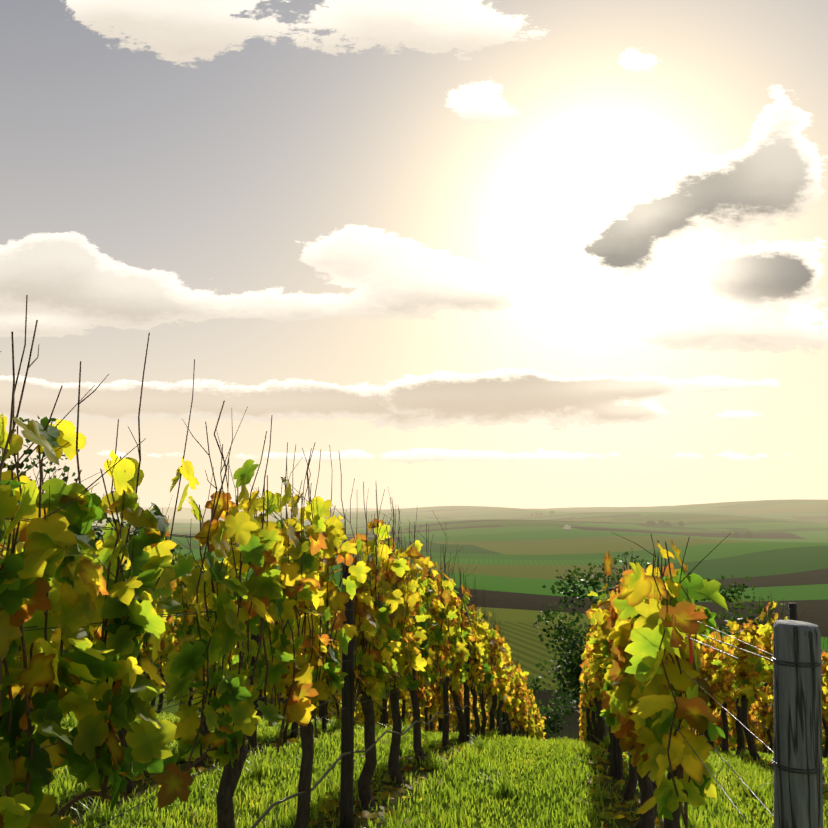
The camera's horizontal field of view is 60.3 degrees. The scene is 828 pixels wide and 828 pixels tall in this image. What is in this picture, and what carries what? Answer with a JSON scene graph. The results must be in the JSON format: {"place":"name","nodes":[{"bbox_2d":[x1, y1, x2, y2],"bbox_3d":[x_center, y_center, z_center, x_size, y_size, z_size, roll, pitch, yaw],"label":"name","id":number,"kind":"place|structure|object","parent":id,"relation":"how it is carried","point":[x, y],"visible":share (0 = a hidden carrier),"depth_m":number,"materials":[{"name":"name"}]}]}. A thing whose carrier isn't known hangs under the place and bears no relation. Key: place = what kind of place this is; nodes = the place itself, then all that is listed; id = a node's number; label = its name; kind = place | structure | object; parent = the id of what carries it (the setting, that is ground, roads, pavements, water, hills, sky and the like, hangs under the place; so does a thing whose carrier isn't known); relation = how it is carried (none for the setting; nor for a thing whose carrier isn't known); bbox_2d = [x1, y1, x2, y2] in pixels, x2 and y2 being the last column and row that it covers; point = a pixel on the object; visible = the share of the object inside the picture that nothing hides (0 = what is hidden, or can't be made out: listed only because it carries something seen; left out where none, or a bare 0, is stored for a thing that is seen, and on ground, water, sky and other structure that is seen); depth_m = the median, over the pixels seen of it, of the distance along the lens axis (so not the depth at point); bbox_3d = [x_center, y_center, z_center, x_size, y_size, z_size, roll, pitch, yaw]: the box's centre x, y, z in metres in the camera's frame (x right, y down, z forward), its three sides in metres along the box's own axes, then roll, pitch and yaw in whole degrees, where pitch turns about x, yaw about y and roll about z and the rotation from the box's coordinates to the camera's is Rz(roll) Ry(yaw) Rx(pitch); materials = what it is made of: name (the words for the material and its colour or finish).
{"place":"outdoors","nodes":[
{"label":"outdoors","id":0,"kind":"place"},
{"bbox_2d":[0,711,827,827],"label":"grass","id":1,"kind":"structure","parent":0,"point":[556,748],"depth_m":6.25,"materials":[{"name":"green plant"}]},
{"bbox_2d":[0,0,827,508],"label":"sky","id":2,"kind":"structure","parent":0,"point":[523,254],"materials":[{"name":"white"}]},
{"bbox_2d":[42,499,827,827],"bbox_3d":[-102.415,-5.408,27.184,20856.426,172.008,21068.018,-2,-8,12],"label":"ground","id":3,"kind":"structure","parent":0,"point":[510,563],"depth_m":792.71,"materials":[{"name":"green plant"}]},
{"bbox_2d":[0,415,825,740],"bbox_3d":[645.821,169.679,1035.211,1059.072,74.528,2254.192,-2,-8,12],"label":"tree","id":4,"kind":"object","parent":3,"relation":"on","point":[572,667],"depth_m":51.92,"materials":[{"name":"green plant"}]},
{"bbox_2d":[0,413,827,827],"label":"vine","id":5,"kind":"object","parent":3,"relation":"on","point":[622,657],"depth_m":3.20,"materials":[{"name":"plant"}]},
{"bbox_2d":[110,634,693,731],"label":"grape bunches","id":6,"kind":"object","parent":5,"relation":"on","point":[691,652],"visible":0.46,"depth_m":2.32,"materials":[{"name":"red"}]},
{"bbox_2d":[119,689,827,827],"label":"drip hose","id":7,"kind":"object","parent":5,"relation":"attached to","point":[262,816],"visible":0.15,"depth_m":5.70,"materials":[{"name":"black plastic"}]},
{"bbox_2d":[0,295,827,827],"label":"vine branches","id":8,"kind":"object","parent":3,"relation":"on","point":[240,663],"visible":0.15,"depth_m":3.24,"materials":[{"name":"brown wood"}]},
{"bbox_2d":[50,728,827,827],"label":"fallen leaves","id":9,"kind":"object","parent":3,"relation":"on","point":[620,814],"visible":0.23,"depth_m":6.24,"materials":[{"name":"brown plant"}]},
{"bbox_2d":[181,563,797,827],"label":"posts","id":10,"kind":"object","parent":3,"relation":"on","point":[347,769],"visible":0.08,"depth_m":5.14,"materials":[{"name":"brown wood"}]},
{"bbox_2d":[773,620,822,827],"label":"end post","id":11,"kind":"object","parent":3,"relation":"on","point":[797,702],"visible":1,"depth_m":1.50,"materials":[{"name":"grey wood"}]},
{"bbox_2d":[1,517,824,827],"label":"trellis wires","id":12,"kind":"object","parent":11,"relation":"attached to","point":[449,683],"visible":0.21,"depth_m":2.16,"materials":[{"name":"grey metal"}]},
{"bbox_2d":[563,524,570,528],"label":"field hut walls","id":13,"kind":"structure","parent":0,"point":[566,526],"depth_m":1293.97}
]}

